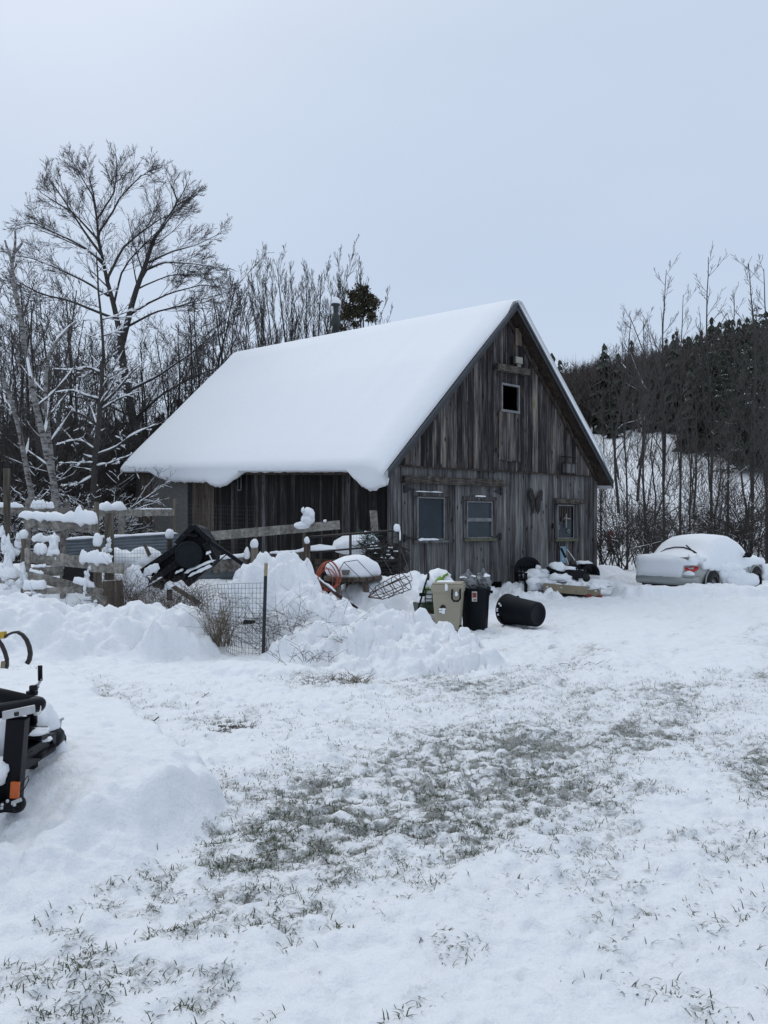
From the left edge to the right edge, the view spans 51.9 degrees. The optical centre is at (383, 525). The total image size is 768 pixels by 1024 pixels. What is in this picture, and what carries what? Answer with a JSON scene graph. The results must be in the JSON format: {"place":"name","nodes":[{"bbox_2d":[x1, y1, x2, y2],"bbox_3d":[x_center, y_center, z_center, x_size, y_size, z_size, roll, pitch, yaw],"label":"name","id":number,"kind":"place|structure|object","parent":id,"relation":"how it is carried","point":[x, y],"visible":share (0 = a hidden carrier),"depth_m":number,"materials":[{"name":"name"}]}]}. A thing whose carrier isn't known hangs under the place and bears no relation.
{"place":"outdoors","nodes":[
{"label":"outdoors","id":0,"kind":"place"},
{"bbox_2d":[0,631,32,668],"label":"cultivator","id":1,"kind":"object","parent":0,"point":[5,663],"visible":0.94,"depth_m":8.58,"materials":[{"name":"black paint"}]},
{"bbox_2d":[0,407,767,1023],"bbox_3d":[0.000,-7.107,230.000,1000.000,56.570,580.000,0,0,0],"label":"ground","id":2,"kind":"structure","parent":0,"point":[126,787],"depth_m":4.55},
{"bbox_2d":[0,373,38,533],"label":"birch tree","id":3,"kind":"object","parent":2,"relation":"on","point":[23,450],"visible":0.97,"depth_m":23.44,"materials":[{"name":"grey plant"}]},
{"bbox_2d":[0,248,50,496],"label":"bare tree","id":4,"kind":"object","parent":2,"relation":"on","point":[14,463],"visible":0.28,"depth_m":38.41,"materials":[{"name":"brown plant"}]},
{"bbox_2d":[0,272,65,493],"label":"bare tree","id":5,"kind":"object","parent":2,"relation":"on","point":[20,468],"visible":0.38,"depth_m":34.76,"materials":[{"name":"brown plant"}]},
{"bbox_2d":[0,665,67,812],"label":"utility trailer","id":6,"kind":"object","parent":2,"relation":"on","point":[33,737],"visible":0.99,"depth_m":4.23,"materials":[{"name":"paint"}]},
{"bbox_2d":[2,230,76,536],"bbox_3d":[-10.169,-4.115,23.154,1.904,9.026,1.637,0,0,0],"label":"birch tree","id":7,"kind":"object","parent":2,"relation":"on","point":[42,428],"visible":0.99,"depth_m":22.94,"materials":[{"name":"grey plant"}]},
{"bbox_2d":[0,305,80,499],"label":"bare tree","id":8,"kind":"object","parent":2,"relation":"on","point":[15,380],"visible":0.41,"depth_m":35.80,"materials":[{"name":"brown plant"}]},
{"bbox_2d":[0,457,90,560],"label":"shrub","id":9,"kind":"object","parent":2,"relation":"on","point":[36,499],"visible":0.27,"depth_m":29.65,"materials":[{"name":"brown plant"}]},
{"bbox_2d":[0,285,95,482],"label":"bare tree","id":10,"kind":"object","parent":2,"relation":"on","point":[21,387],"visible":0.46,"depth_m":34.88,"materials":[{"name":"brown plant"}]},
{"bbox_2d":[16,313,85,532],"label":"birch tree","id":11,"kind":"object","parent":2,"relation":"on","point":[49,356],"visible":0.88,"depth_m":24.95,"materials":[{"name":"grey plant"}]},
{"bbox_2d":[0,332,111,507],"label":"bare tree","id":12,"kind":"object","parent":2,"relation":"on","point":[52,424],"visible":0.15,"depth_m":37.65,"materials":[{"name":"brown plant"}]},
{"bbox_2d":[2,239,110,565],"bbox_3d":[-12.626,-4.365,30.483,3.350,12.969,5.534,0,0,-11],"label":"bare tree","id":13,"kind":"object","parent":2,"relation":"on","point":[62,404],"visible":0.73,"depth_m":30.95,"materials":[{"name":"brown plant"}]},
{"bbox_2d":[0,245,112,500],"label":"bare tree","id":14,"kind":"object","parent":2,"relation":"on","point":[27,425],"visible":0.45,"depth_m":34.03,"materials":[{"name":"brown plant"}]},
{"bbox_2d":[13,271,120,481],"bbox_3d":[-16.071,-5.514,39.480,5.363,14.644,4.436,0,0,-12],"label":"bare tree","id":15,"kind":"object","parent":2,"relation":"on","point":[29,278],"visible":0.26,"depth_m":39.52,"materials":[{"name":"brown plant"}]},
{"bbox_2d":[0,275,135,504],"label":"bare tree","id":16,"kind":"object","parent":2,"relation":"on","point":[70,443],"visible":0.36,"depth_m":34.14,"materials":[{"name":"brown plant"}]},
{"bbox_2d":[0,456,137,564],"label":"undergrowth","id":17,"kind":"object","parent":2,"relation":"on","point":[106,482],"visible":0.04,"depth_m":33.56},
{"bbox_2d":[35,329,133,502],"bbox_3d":[-12.336,-2.972,32.617,2.644,10.236,4.368,0,0,21],"label":"bare tree","id":18,"kind":"object","parent":2,"relation":"on","point":[85,440],"visible":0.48,"depth_m":32.92,"materials":[{"name":"brown plant"}]},
{"bbox_2d":[0,505,173,605],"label":"board fence","id":19,"kind":"object","parent":2,"relation":"on","point":[29,580],"visible":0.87,"depth_m":14.74,"materials":[{"name":"grey wood"}]},
{"bbox_2d":[62,566,92,581],"bbox_3d":[-5.952,0.989,15.430,0.666,0.375,0.060,0,0,0],"label":"black board","id":20,"kind":"object","parent":19,"relation":"attached to","point":[70,573],"visible":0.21,"depth_m":15.40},
{"bbox_2d":[11,466,173,550],"bbox_3d":[-9.914,0.017,26.970,5.494,4.134,5.197,0,0,-41],"label":"shrub","id":21,"kind":"object","parent":2,"relation":"on","point":[137,504],"visible":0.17,"depth_m":26.69,"materials":[{"name":"brown plant"}]},
{"bbox_2d":[33,287,156,502],"bbox_3d":[-12.675,-3.896,32.507,5.934,12.092,3.217,0,0,18],"label":"bare tree","id":22,"kind":"object","parent":2,"relation":"on","point":[77,447],"visible":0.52,"depth_m":32.56,"materials":[{"name":"brown plant"}]},
{"bbox_2d":[54,236,156,535],"bbox_3d":[-9.807,-4.685,26.853,3.505,10.305,2.740,0,0,42],"label":"slim tree","id":23,"kind":"object","parent":2,"relation":"on","point":[102,399],"visible":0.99,"depth_m":26.93,"materials":[{"name":"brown plant"}]},
{"bbox_2d":[63,319,149,500],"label":"bare tree","id":24,"kind":"object","parent":2,"relation":"on","point":[113,436],"visible":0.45,"depth_m":34.15,"materials":[{"name":"brown plant"}]},
{"bbox_2d":[43,465,171,547],"bbox_3d":[-9.534,-0.054,27.315,4.226,4.289,4.830,0,0,-13],"label":"shrub","id":25,"kind":"object","parent":2,"relation":"on","point":[87,500],"visible":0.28,"depth_m":27.92,"materials":[{"name":"brown plant"}]},
{"bbox_2d":[89,347,145,501],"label":"bare tree","id":26,"kind":"object","parent":2,"relation":"on","point":[120,428],"visible":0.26,"depth_m":39.67,"materials":[{"name":"brown plant"}]},
{"bbox_2d":[0,138,242,501],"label":"maple tree","id":27,"kind":"object","parent":2,"relation":"on","point":[133,417],"visible":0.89,"depth_m":37.80,"materials":[{"name":"brown plant"}]},
{"bbox_2d":[66,532,178,555],"bbox_3d":[-5.776,0.454,17.401,2.428,0.613,0.149,0,0,-10],"label":"metal sheet","id":28,"kind":"object","parent":2,"relation":"on","point":[75,545],"visible":0.59,"depth_m":17.40,"materials":[{"name":"white"}]},
{"bbox_2d":[79,352,165,498],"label":"bare tree","id":29,"kind":"object","parent":2,"relation":"on","point":[138,406],"visible":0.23,"depth_m":42.15,"materials":[{"name":"brown plant"}]},
{"bbox_2d":[81,560,171,607],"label":"dry weed","id":30,"kind":"object","parent":2,"relation":"on","point":[127,597],"visible":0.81,"depth_m":13.55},
{"bbox_2d":[0,468,254,557],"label":"rail fence","id":31,"kind":"object","parent":2,"relation":"on","point":[119,509],"visible":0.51,"depth_m":18.37,"materials":[{"name":"grey wood"}]},
{"bbox_2d":[102,547,161,562],"bbox_3d":[-5.319,0.700,16.400,1.500,0.537,0.525,0,0,0],"label":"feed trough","id":32,"kind":"object","parent":2,"relation":"on","point":[118,552],"visible":0.16,"depth_m":16.25,"materials":[{"name":"white"}]},
{"bbox_2d":[107,336,168,531],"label":"bare tree","id":33,"kind":"object","parent":2,"relation":"on","point":[141,346],"visible":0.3,"depth_m":43.00,"materials":[{"name":"brown plant"}]},
{"bbox_2d":[110,312,171,454],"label":"bare tree","id":34,"kind":"object","parent":2,"relation":"on","point":[146,372],"visible":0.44,"depth_m":43.88,"materials":[{"name":"brown plant"}]},
{"bbox_2d":[122,295,225,433],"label":"bare tree","id":35,"kind":"object","parent":2,"relation":"on","point":[166,343],"visible":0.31,"depth_m":44.94,"materials":[{"name":"brown plant"}]},
{"bbox_2d":[113,571,237,612],"bbox_3d":[-3.141,1.029,12.307,2.020,0.662,1.827,0,0,0],"label":"dry weed","id":36,"kind":"object","parent":2,"relation":"on","point":[163,601],"visible":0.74,"depth_m":12.11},
{"bbox_2d":[140,335,212,428],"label":"bare tree","id":37,"kind":"object","parent":2,"relation":"on","point":[169,393],"visible":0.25,"depth_m":41.02,"materials":[{"name":"brown plant"}]},
{"bbox_2d":[144,307,210,412],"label":"bare tree","id":38,"kind":"object","parent":2,"relation":"on","point":[157,328],"visible":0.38,"depth_m":45.04,"materials":[{"name":"brown plant"}]},
{"bbox_2d":[121,524,245,591],"bbox_3d":[-3.842,0.640,15.712,2.719,1.330,0.876,0,0,0],"label":"tipped cart","id":39,"kind":"object","parent":2,"relation":"on","point":[193,554],"visible":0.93,"depth_m":15.51,"materials":[{"name":"plastic"}]},
{"bbox_2d":[124,554,153,571],"bbox_3d":[-4.920,0.762,15.900,0.620,0.370,0.346,0,0,-11],"label":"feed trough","id":40,"kind":"object","parent":39,"relation":"on","point":[144,560],"visible":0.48,"depth_m":15.77,"materials":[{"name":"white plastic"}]},
{"bbox_2d":[175,299,230,399],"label":"bare tree","id":41,"kind":"object","parent":2,"relation":"on","point":[201,358],"visible":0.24,"depth_m":38.95,"materials":[{"name":"brown plant"}]},
{"bbox_2d":[140,563,267,655],"bbox_3d":[-2.882,1.203,11.709,3.453,1.391,0.302,0,0,44],"label":"wire fence","id":42,"kind":"object","parent":2,"relation":"on","point":[246,621],"visible":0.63,"depth_m":10.78,"materials":[{"name":"metal"}]},
{"bbox_2d":[167,586,247,646],"bbox_3d":[-2.282,1.250,10.919,1.138,0.867,0.952,0,0,34],"label":"dry weed","id":43,"kind":"object","parent":2,"relation":"on","point":[218,637],"visible":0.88,"depth_m":10.84,"materials":[{"name":"plant"}]},
{"bbox_2d":[160,264,264,415],"bbox_3d":[-7.726,-5.523,39.426,7.159,14.590,3.882,0,0,-34],"label":"bare tree","id":44,"kind":"object","parent":2,"relation":"on","point":[196,382],"visible":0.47,"depth_m":38.76,"materials":[{"name":"brown plant"}]},
{"bbox_2d":[167,248,273,403],"bbox_3d":[-8.033,-6.061,40.387,5.559,15.410,7.474,0,0,13],"label":"bare tree","id":45,"kind":"object","parent":2,"relation":"on","point":[234,316],"visible":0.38,"depth_m":38.96,"materials":[{"name":"brown plant"}]},
{"bbox_2d":[199,272,264,382],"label":"bare tree","id":46,"kind":"object","parent":2,"relation":"on","point":[238,339],"visible":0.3,"depth_m":39.41,"materials":[{"name":"brown plant"}]},
{"bbox_2d":[209,595,292,651],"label":"bramble","id":47,"kind":"object","parent":2,"relation":"on","point":[266,648],"visible":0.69,"depth_m":10.85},
{"bbox_2d":[210,507,339,572],"bbox_3d":[-2.467,0.724,17.833,3.106,2.308,1.078,0,0,-11],"label":"plank fence","id":48,"kind":"object","parent":2,"relation":"on","point":[307,523],"visible":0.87,"depth_m":18.03,"materials":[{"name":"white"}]},
{"bbox_2d":[308,524,400,573],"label":"tube gate","id":49,"kind":"structure","parent":48,"relation":"attached to","point":[396,530],"depth_m":17.48,"materials":[{"name":"white"}]},
{"bbox_2d":[207,243,358,366],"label":"multi stem tree","id":50,"kind":"object","parent":2,"relation":"on","point":[292,331],"visible":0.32,"depth_m":46.08,"materials":[{"name":"brown plant"}]},
{"bbox_2d":[206,576,374,639],"bbox_3d":[-1.211,1.135,11.183,2.430,0.885,2.297,0,0,-19],"label":"bramble","id":51,"kind":"object","parent":2,"relation":"on","point":[276,624],"visible":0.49,"depth_m":10.97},
{"bbox_2d":[299,531,378,557],"bbox_3d":[-1.078,0.510,18.637,1.931,0.758,0.892,0,0,-23],"label":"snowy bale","id":52,"kind":"object","parent":2,"relation":"on","point":[342,542],"visible":0.45,"depth_m":18.52,"materials":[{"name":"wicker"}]},
{"bbox_2d":[324,554,381,595],"bbox_3d":[-0.635,1.040,16.200,1.200,0.882,1.200,0,0,0],"label":"round table","id":53,"kind":"object","parent":2,"relation":"on","point":[371,566],"visible":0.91,"depth_m":15.83,"materials":[{"name":"white"}]},
{"bbox_2d":[339,283,383,331],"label":"cedar tree","id":54,"kind":"object","parent":2,"relation":"on","point":[360,294],"visible":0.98,"depth_m":42.60,"materials":[{"name":"green plant"}]},
{"bbox_2d":[340,235,392,328],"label":"bare sapling","id":55,"kind":"object","parent":2,"relation":"on","point":[360,280],"visible":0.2,"depth_m":43.79,"materials":[{"name":"brown plant"}]},
{"bbox_2d":[120,297,613,593],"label":"barn","id":56,"kind":"structure","parent":2,"relation":"on","point":[446,440],"depth_m":23.39,"materials":[{"name":"snow"},{"name":"weathered wood boards"}]},
{"bbox_2d":[401,482,454,580],"bbox_3d":[1.231,0.276,20.906,1.964,2.755,0.163,0,0,-41],"label":"barn door","id":57,"kind":"structure","parent":56,"relation":"in","point":[427,510],"depth_m":20.92,"materials":[{"name":"grey wood"}]},
{"bbox_2d":[455,485,502,582],"bbox_3d":[2.715,0.278,22.217,1.930,2.761,0.136,0,0,-41],"label":"barn door","id":58,"kind":"structure","parent":56,"relation":"in","point":[478,509],"depth_m":22.22,"materials":[{"name":"grey wood"}]},
{"bbox_2d":[552,503,578,565],"bbox_3d":[5.750,0.428,24.869,1.436,2.402,0.151,0,0,-41],"label":"side door","id":59,"kind":"structure","parent":56,"relation":"in","point":[565,525],"depth_m":24.92,"materials":[{"name":"grey wood"}]},
{"bbox_2d":[352,525,409,576],"bbox_3d":[-0.101,0.757,18.311,1.474,1.540,1.303,0,0,0],"label":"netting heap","id":60,"kind":"object","parent":2,"relation":"on","point":[390,552],"visible":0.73,"depth_m":18.21,"materials":[{"name":"black"}]},
{"bbox_2d":[0,317,767,521],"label":"leafless woods","id":61,"kind":"object","parent":2,"relation":"on","point":[590,376],"visible":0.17,"depth_m":97.09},
{"bbox_2d":[7,311,767,502],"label":"evergreen woods","id":62,"kind":"object","parent":2,"relation":"on","point":[604,355],"visible":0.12,"depth_m":87.35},
{"bbox_2d":[431,580,465,630],"bbox_3d":[1.088,1.374,13.365,0.528,0.884,0.630,0,0,12],"label":"wheeled bin","id":63,"kind":"object","parent":2,"relation":"on","point":[448,597],"visible":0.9,"depth_m":13.16,"materials":[{"name":"beige plastic"}]},
{"bbox_2d":[462,587,492,630],"bbox_3d":[1.589,1.448,13.750,0.548,0.745,0.548,0,0,28],"label":"refuse can","id":64,"kind":"object","parent":2,"relation":"on","point":[475,609],"visible":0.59,"depth_m":13.54,"materials":[{"name":"plastic"}]},
{"bbox_2d":[495,594,545,626],"bbox_3d":[2.445,1.520,14.025,0.576,0.567,0.772,0,0,-39],"label":"fallen can","id":65,"kind":"object","parent":2,"relation":"on","point":[510,609],"visible":1,"depth_m":13.85,"materials":[{"name":"plastic"}]},
{"bbox_2d":[514,557,551,591],"bbox_3d":[4.255,1.438,22.054,0.988,1.090,0.886,0,0,-18],"label":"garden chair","id":66,"kind":"object","parent":2,"relation":"on","point":[533,575],"visible":0.93,"depth_m":22.04,"materials":[{"name":"black plastic"}]},
{"bbox_2d":[535,562,576,586],"bbox_3d":[4.698,1.364,21.858,1.340,0.711,0.741,0,0,-11],"label":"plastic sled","id":67,"kind":"object","parent":2,"relation":"on","point":[556,567],"visible":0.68,"depth_m":21.80,"materials":[{"name":"white"}]},
{"bbox_2d":[548,548,589,581],"bbox_3d":[5.093,1.094,21.919,1.176,0.928,0.728,0,0,0],"label":"push mower","id":68,"kind":"object","parent":67,"relation":"on","point":[571,571],"visible":0.98,"depth_m":21.76,"materials":[{"name":"black plastic"}]},
{"bbox_2d":[543,580,611,597],"bbox_3d":[5.237,1.784,21.243,1.763,0.566,1.294,0,0,18],"label":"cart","id":69,"kind":"object","parent":2,"relation":"on","point":[575,588],"visible":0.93,"depth_m":20.80,"materials":[{"name":"beige wood"}]},
{"bbox_2d":[578,308,659,512],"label":"bare tree","id":70,"kind":"object","parent":2,"relation":"on","point":[616,434],"visible":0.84,"depth_m":48.02,"materials":[{"name":"brown plant"}]},
{"bbox_2d":[597,495,652,565],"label":"shrub","id":71,"kind":"object","parent":2,"relation":"on","point":[601,559],"visible":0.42,"depth_m":29.14,"materials":[{"name":"brown plant"}]},
{"bbox_2d":[611,340,642,569],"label":"bare tree","id":72,"kind":"object","parent":2,"relation":"on","point":[624,451],"visible":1,"depth_m":33.08,"materials":[{"name":"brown plant"}]},
{"bbox_2d":[597,488,681,567],"bbox_3d":[10.581,0.327,33.992,4.112,3.683,5.825,0,0,28],"label":"shrub","id":73,"kind":"object","parent":2,"relation":"on","point":[642,547],"visible":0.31,"depth_m":33.38,"materials":[{"name":"brown plant"}]},
{"bbox_2d":[615,311,669,544],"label":"bare tree","id":74,"kind":"object","parent":2,"relation":"on","point":[643,440],"visible":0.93,"depth_m":34.02,"materials":[{"name":"brown plant"}]},
{"bbox_2d":[608,501,692,555],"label":"shrub","id":75,"kind":"object","parent":2,"relation":"on","point":[656,546],"visible":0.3,"depth_m":32.35,"materials":[{"name":"brown plant"}]},
{"bbox_2d":[597,469,705,569],"bbox_3d":[8.627,-0.121,28.428,5.641,3.784,3.061,0,0,20],"label":"shrub","id":76,"kind":"object","parent":2,"relation":"on","point":[607,538],"visible":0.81,"depth_m":28.35,"materials":[{"name":"brown plant"}]},
{"bbox_2d":[618,306,685,500],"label":"bare tree","id":77,"kind":"object","parent":2,"relation":"on","point":[646,431],"visible":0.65,"depth_m":51.87,"materials":[{"name":"brown plant"}]},
{"bbox_2d":[626,382,694,546],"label":"bare tree","id":78,"kind":"object","parent":2,"relation":"on","point":[670,477],"visible":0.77,"depth_m":39.86,"materials":[{"name":"brown plant"}]},
{"bbox_2d":[641,258,684,536],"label":"bare tree","id":79,"kind":"object","parent":2,"relation":"on","point":[663,449],"visible":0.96,"depth_m":38.01,"materials":[{"name":"brown plant"}]},
{"bbox_2d":[594,425,764,564],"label":"meadow brush","id":80,"kind":"object","parent":2,"relation":"on","point":[687,484],"visible":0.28,"depth_m":50.98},
{"bbox_2d":[636,497,724,545],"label":"shrub","id":81,"kind":"object","parent":2,"relation":"on","point":[684,532],"visible":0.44,"depth_m":28.89,"materials":[{"name":"brown plant"}]},
{"bbox_2d":[597,474,767,569],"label":"undergrowth","id":82,"kind":"object","parent":2,"relation":"on","point":[632,511],"visible":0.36,"depth_m":29.11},
{"bbox_2d":[667,283,702,534],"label":"bare tree","id":83,"kind":"object","parent":2,"relation":"on","point":[680,460],"visible":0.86,"depth_m":42.02,"materials":[{"name":"brown plant"}]},
{"bbox_2d":[609,466,765,549],"bbox_3d":[13.589,-0.263,34.556,7.271,4.878,3.946,0,0,10],"label":"shrub","id":84,"kind":"object","parent":2,"relation":"on","point":[675,529],"visible":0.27,"depth_m":34.61,"materials":[{"name":"brown plant"}]},
{"bbox_2d":[673,369,709,533],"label":"bare tree","id":85,"kind":"object","parent":2,"relation":"on","point":[692,463],"visible":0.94,"depth_m":35.95,"materials":[{"name":"brown plant"}]},
{"bbox_2d":[668,346,721,517],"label":"bare tree","id":86,"kind":"object","parent":2,"relation":"on","point":[696,456],"visible":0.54,"depth_m":45.97,"materials":[{"name":"brown plant"}]},
{"bbox_2d":[670,328,724,438],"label":"evergreen tree","id":87,"kind":"object","parent":2,"relation":"on","point":[705,348],"visible":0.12,"depth_m":77.92,"materials":[{"name":"green plant"}]},
{"bbox_2d":[636,534,767,586],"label":"parked car","id":88,"kind":"object","parent":2,"relation":"on","point":[681,560],"visible":0.85,"depth_m":22.54,"materials":[{"name":"silver metal"}]},
{"bbox_2d":[688,242,730,520],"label":"bare tree","id":89,"kind":"object","parent":2,"relation":"on","point":[712,444],"visible":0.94,"depth_m":35.95,"materials":[{"name":"brown plant"}]},
{"bbox_2d":[694,376,727,452],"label":"evergreen tree","id":90,"kind":"object","parent":2,"relation":"on","point":[719,385],"visible":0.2,"depth_m":69.80,"materials":[{"name":"green plant"}]},
{"bbox_2d":[678,414,750,534],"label":"bare tree","id":91,"kind":"object","parent":2,"relation":"on","point":[720,462],"visible":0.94,"depth_m":30.69,"materials":[{"name":"brown plant"}]},
{"bbox_2d":[694,320,749,428],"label":"evergreen tree","id":92,"kind":"object","parent":2,"relation":"on","point":[725,379],"visible":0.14,"depth_m":73.80,"materials":[{"name":"green plant"}]},
{"bbox_2d":[681,471,767,563],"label":"shrub","id":93,"kind":"object","parent":2,"relation":"on","point":[745,540],"visible":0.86,"depth_m":29.04,"materials":[{"name":"brown plant"}]},
{"bbox_2d":[686,465,767,555],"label":"shrub","id":94,"kind":"object","parent":2,"relation":"on","point":[732,511],"visible":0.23,"depth_m":32.05,"materials":[{"name":"brown plant"}]},
{"bbox_2d":[686,499,767,543],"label":"shrub","id":95,"kind":"object","parent":2,"relation":"on","point":[711,522],"visible":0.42,"depth_m":29.40,"materials":[{"name":"brown plant"}]},
{"bbox_2d":[712,281,749,507],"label":"bare tree","id":96,"kind":"object","parent":2,"relation":"on","point":[731,415],"visible":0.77,"depth_m":39.83,"materials":[{"name":"brown plant"}]},
{"bbox_2d":[699,345,765,457],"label":"evergreen tree","id":97,"kind":"object","parent":2,"relation":"on","point":[724,410],"visible":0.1,"depth_m":65.98,"materials":[{"name":"green plant"}]},
{"bbox_2d":[702,366,767,550],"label":"bare tree","id":98,"kind":"object","parent":2,"relation":"on","point":[738,456],"visible":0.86,"depth_m":32.78,"materials":[{"name":"brown plant"}]},
{"bbox_2d":[713,327,767,473],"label":"evergreen tree","id":99,"kind":"object","parent":2,"relation":"on","point":[761,414],"visible":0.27,"depth_m":60.11,"materials":[{"name":"green plant"}]},
{"bbox_2d":[714,305,767,465],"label":"evergreen tree","id":100,"kind":"object","parent":2,"relation":"on","point":[751,358],"visible":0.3,"depth_m":61.84,"materials":[{"name":"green plant"}]},
{"bbox_2d":[730,254,767,551],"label":"bare tree","id":101,"kind":"object","parent":2,"relation":"on","point":[752,421],"visible":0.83,"depth_m":33.88,"materials":[{"name":"brown plant"}]},
{"bbox_2d":[731,379,767,563],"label":"bare tree","id":102,"kind":"object","parent":2,"relation":"on","point":[763,456],"visible":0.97,"depth_m":30.17,"materials":[{"name":"brown plant"}]},
{"bbox_2d":[736,255,767,536],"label":"bare tree","id":103,"kind":"object","parent":2,"relation":"on","point":[765,385],"visible":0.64,"depth_m":36.88,"materials":[{"name":"brown plant"}]},
{"bbox_2d":[0,664,767,1023],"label":"grass","id":104,"kind":"structure","parent":0,"point":[336,806],"depth_m":4.38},
{"bbox_2d":[0,0,767,443],"label":"sky","id":105,"kind":"structure","parent":0,"point":[548,156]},
{"bbox_2d":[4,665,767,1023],"bbox_3d":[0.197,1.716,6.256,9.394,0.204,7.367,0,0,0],"label":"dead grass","id":106,"kind":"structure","parent":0,"point":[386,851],"depth_m":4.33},
{"bbox_2d":[413,568,451,621],"bbox_3d":[0.911,1.289,14.272,0.859,1.022,0.737,0,0,-14],"label":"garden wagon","id":107,"kind":"object","parent":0,"point":[425,600],"visible":0.37,"depth_m":14.06,"materials":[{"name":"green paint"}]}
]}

